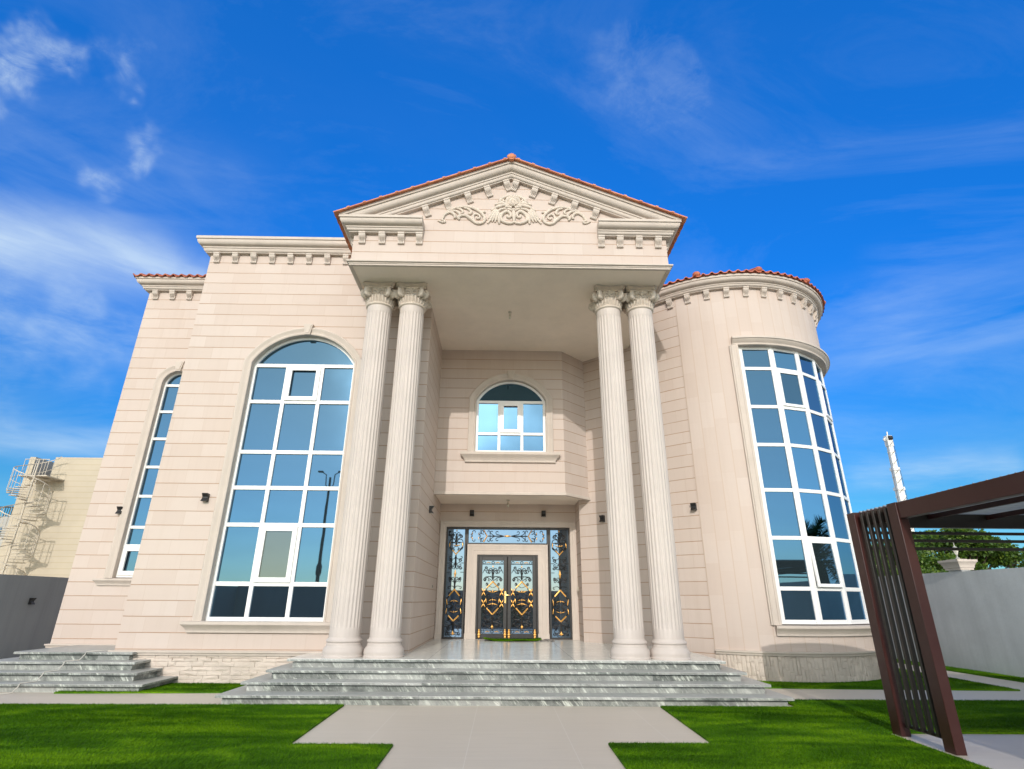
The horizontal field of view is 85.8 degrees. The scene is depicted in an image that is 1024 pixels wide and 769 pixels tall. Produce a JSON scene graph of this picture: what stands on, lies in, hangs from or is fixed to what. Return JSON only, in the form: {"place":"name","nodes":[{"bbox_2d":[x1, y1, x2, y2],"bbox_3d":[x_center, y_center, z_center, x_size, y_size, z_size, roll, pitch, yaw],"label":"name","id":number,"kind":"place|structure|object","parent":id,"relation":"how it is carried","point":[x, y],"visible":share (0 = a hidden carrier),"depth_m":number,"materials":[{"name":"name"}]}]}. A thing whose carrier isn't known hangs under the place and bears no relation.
{"place":"outdoors","nodes":[
{"label":"outdoors","id":0,"kind":"place"},
{"bbox_2d":[0,506,13,545],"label":"distant house","id":1,"kind":"structure","parent":0,"point":[4,521],"depth_m":32.79,"materials":[{"name":"concrete"}]},
{"bbox_2d":[54,682,243,693],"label":"lawn","id":2,"kind":"structure","parent":0,"point":[101,692],"depth_m":9.68,"materials":[{"name":"green plant"}]},
{"bbox_2d":[0,702,392,768],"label":"lawn","id":3,"kind":"structure","parent":0,"point":[247,731],"depth_m":6.30,"materials":[{"name":"green plant"}]},
{"bbox_2d":[0,663,1023,768],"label":"pavement","id":4,"kind":"structure","parent":0,"point":[497,737],"depth_m":7.08,"materials":[{"name":"beige concrete"}]},
{"bbox_2d":[0,645,177,692],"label":"side steps","id":5,"kind":"structure","parent":4,"relation":"on","point":[106,670],"depth_m":10.33,"materials":[{"name":"grey stone"}]},
{"bbox_2d":[0,650,108,694],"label":"cable","id":6,"kind":"object","parent":5,"relation":"on","point":[51,671],"visible":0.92,"depth_m":10.06,"materials":[{"name":"grey"}]},
{"bbox_2d":[44,153,880,682],"bbox_3d":[-0.522,2.053,16.332,20.347,11.260,12.080,1,-21,-1],"label":"villa","id":7,"kind":"object","parent":4,"relation":"on","point":[326,423],"visible":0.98,"depth_m":12.82,"materials":[{"name":"beige stone"}]},
{"bbox_2d":[115,506,122,513],"bbox_3d":[-9.511,3.052,13.352,0.124,0.172,0.126,1,-21,-1],"label":"wall lamp","id":8,"kind":"object","parent":7,"relation":"attached to","point":[119,511],"visible":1,"depth_m":13.32,"materials":[{"name":"black metal"}]},
{"bbox_2d":[92,361,184,585],"bbox_3d":[-8.770,2.048,13.847,1.824,5.660,0.278,1,-21,-1],"label":"window","id":9,"kind":"structure","parent":7,"relation":"in","point":[121,562],"depth_m":13.73,"materials":[{"name":"blue glass"}]},
{"bbox_2d":[200,493,209,501],"bbox_3d":[-6.665,2.452,11.962,0.124,0.172,0.126,1,-21,-1],"label":"wall lamp","id":10,"kind":"object","parent":7,"relation":"attached to","point":[205,497],"visible":1,"depth_m":11.95,"materials":[{"name":"black metal"}]},
{"bbox_2d":[180,324,360,632],"bbox_3d":[-5.007,1.774,12.338,3.170,6.920,0.350,1,-21,-1],"label":"window","id":11,"kind":"structure","parent":7,"relation":"in","point":[270,561],"depth_m":12.21,"materials":[{"name":"blue glass"}]},
{"bbox_2d":[477,557,509,637],"bbox_3d":[-0.506,5.939,15.426,0.899,2.132,0.140,1,-21,-1],"label":"door leaf","id":12,"kind":"structure","parent":7,"relation":"in","point":[492,577],"depth_m":15.43,"materials":[{"name":"black paint"}]},
{"bbox_2d":[460,370,559,462],"bbox_3d":[-0.040,0.873,15.446,2.705,2.684,0.368,1,-21,-1],"label":"window","id":13,"kind":"structure","parent":7,"relation":"in","point":[510,419],"depth_m":15.48,"materials":[{"name":"blue glass"}]},
{"bbox_2d":[507,557,536,637],"bbox_3d":[0.276,5.958,15.461,0.818,2.132,0.085,1,-21,-1],"label":"door leaf","id":14,"kind":"structure","parent":7,"relation":"in","point":[521,572],"depth_m":15.45,"materials":[{"name":"black paint"}]},
{"bbox_2d":[541,511,545,516],"bbox_3d":[0.928,3.804,16.196,0.124,0.172,0.126,1,-21,-1],"label":"wall lamp","id":15,"kind":"object","parent":7,"relation":"attached to","point":[543,513],"visible":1,"depth_m":16.18,"materials":[{"name":"black metal"}]},
{"bbox_2d":[599,515,604,521],"bbox_3d":[2.431,3.622,14.855,0.124,0.172,0.126,-17,-27,37],"label":"wall lamp","id":16,"kind":"object","parent":7,"relation":"attached to","point":[602,518],"visible":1,"depth_m":14.83,"materials":[{"name":"black metal"}]},
{"bbox_2d":[690,503,696,510],"bbox_3d":[4.392,2.958,13.317,0.124,0.172,0.126,-16,-27,35],"label":"wall lamp","id":17,"kind":"object","parent":7,"relation":"attached to","point":[693,506],"visible":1,"depth_m":13.30,"materials":[{"name":"black metal"}]},
{"bbox_2d":[738,347,819,624],"bbox_3d":[6.270,2.124,13.161,0.869,6.625,0.080,1,-21,-1],"label":"window","id":18,"kind":"structure","parent":7,"relation":"in","point":[796,599],"depth_m":12.98,"materials":[{"name":"blue glass"}]},
{"bbox_2d":[769,347,849,624],"bbox_3d":[7.082,2.165,13.252,0.870,6.625,0.310,2,-21,-5],"label":"window","id":19,"kind":"structure","parent":7,"relation":"in","point":[826,577],"depth_m":13.09,"materials":[{"name":"blue glass"}]},
{"bbox_2d":[796,351,868,623],"bbox_3d":[7.826,2.307,13.598,0.753,6.625,0.518,1,-21,-1],"label":"window","id":20,"kind":"structure","parent":7,"relation":"in","point":[853,593],"depth_m":13.44,"materials":[{"name":"blue glass"}]},
{"bbox_2d":[821,369,851,510],"bbox_3d":[8.858,2.767,14.752,0.082,6.625,0.869,-8,-23,21],"label":"window","id":21,"kind":"structure","parent":7,"relation":"in","point":[821,369],"depth_m":14.62,"materials":[{"name":"blue glass"}]},
{"bbox_2d":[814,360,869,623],"bbox_3d":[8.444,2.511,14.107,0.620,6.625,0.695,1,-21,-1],"label":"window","id":22,"kind":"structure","parent":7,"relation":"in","point":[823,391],"depth_m":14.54,"materials":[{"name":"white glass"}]},
{"bbox_2d":[215,639,794,706],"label":"entrance steps","id":23,"kind":"structure","parent":4,"relation":"on","point":[459,672],"depth_m":9.40,"materials":[{"name":"grey stone"}]},
{"bbox_2d":[846,470,1023,755],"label":"pergola","id":24,"kind":"object","parent":4,"relation":"on","point":[996,503],"visible":1,"depth_m":6.98,"materials":[{"name":"brown wood"}]},
{"bbox_2d":[0,0,1023,568],"label":"sky","id":25,"kind":"structure","parent":0,"point":[870,152],"materials":[{"name":"blue"}]},
{"bbox_2d":[483,637,541,641],"bbox_3d":[0.010,6.708,14.501,1.543,0.099,0.748,1,-21,-1],"label":"door mat","id":26,"kind":"object","parent":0,"point":[516,639],"depth_m":14.42,"materials":[{"name":"green plant"}]},
{"bbox_2d":[608,698,1023,768],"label":"lawn","id":27,"kind":"structure","parent":0,"point":[817,758],"depth_m":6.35,"materials":[{"name":"green plant"}]},
{"bbox_2d":[759,668,1019,690],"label":"lawn","id":28,"kind":"structure","parent":0,"point":[881,688],"depth_m":10.70,"materials":[{"name":"green plant"}]},
{"bbox_2d":[897,659,1023,682],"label":"lawn","id":29,"kind":"structure","parent":0,"point":[959,671],"depth_m":12.81,"materials":[{"name":"green plant"}]},
{"label":"ground","id":30,"kind":"structure","parent":0,"visible":0},
{"bbox_2d":[0,456,63,575],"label":"spiral staircase","id":31,"kind":"structure","parent":30,"relation":"on","point":[45,478],"depth_m":22.33,"materials":[{"name":"beige metal"}]},
{"bbox_2d":[0,574,68,658],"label":"boundary wall","id":32,"kind":"structure","parent":30,"relation":"on","point":[24,625],"depth_m":15.43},
{"bbox_2d":[28,598,36,603],"bbox_3d":[-13.527,6.108,15.520,0.126,0.172,0.124,1,-21,-1],"label":"wall lamp","id":33,"kind":"object","parent":32,"relation":"attached to","point":[31,600],"visible":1,"depth_m":15.49,"materials":[{"name":"black metal"}]},
{"bbox_2d":[0,457,102,577],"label":"neighbour house","id":34,"kind":"structure","parent":30,"relation":"on","point":[59,525],"depth_m":23.22,"materials":[{"name":"beige paint"}]},
{"bbox_2d":[883,432,914,531],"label":"minaret","id":35,"kind":"object","parent":30,"relation":"on","point":[898,488],"visible":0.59,"depth_m":61.27,"materials":[{"name":"white paint"}]},
{"bbox_2d":[874,542,948,576],"bbox_3d":[16.891,8.694,23.102,2.854,4.095,2.685,1,-21,-1],"label":"leafy tree","id":36,"kind":"object","parent":30,"relation":"on","point":[925,565],"visible":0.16,"depth_m":23.07,"materials":[{"name":"green plant"}]},
{"bbox_2d":[871,528,1023,574],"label":"leafy tree","id":37,"kind":"object","parent":30,"relation":"on","point":[996,559],"visible":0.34,"depth_m":24.76,"materials":[{"name":"green plant"}]},
{"bbox_2d":[879,567,1023,676],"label":"boundary wall","id":38,"kind":"structure","parent":30,"relation":"on","point":[978,616],"depth_m":13.55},
{"bbox_2d":[937,559,977,571],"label":"gate pillar","id":39,"kind":"structure","parent":30,"relation":"on","point":[953,565],"depth_m":14.11,"materials":[{"name":"beige stone"}]},
{"bbox_2d":[953,543,959,558],"bbox_3d":[11.603,4.335,14.405,0.220,0.430,0.191,1,-21,-1],"label":"pillar lantern","id":40,"kind":"object","parent":39,"relation":"on","point":[956,553],"visible":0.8,"depth_m":14.35,"materials":[{"name":"concrete"}]}
]}

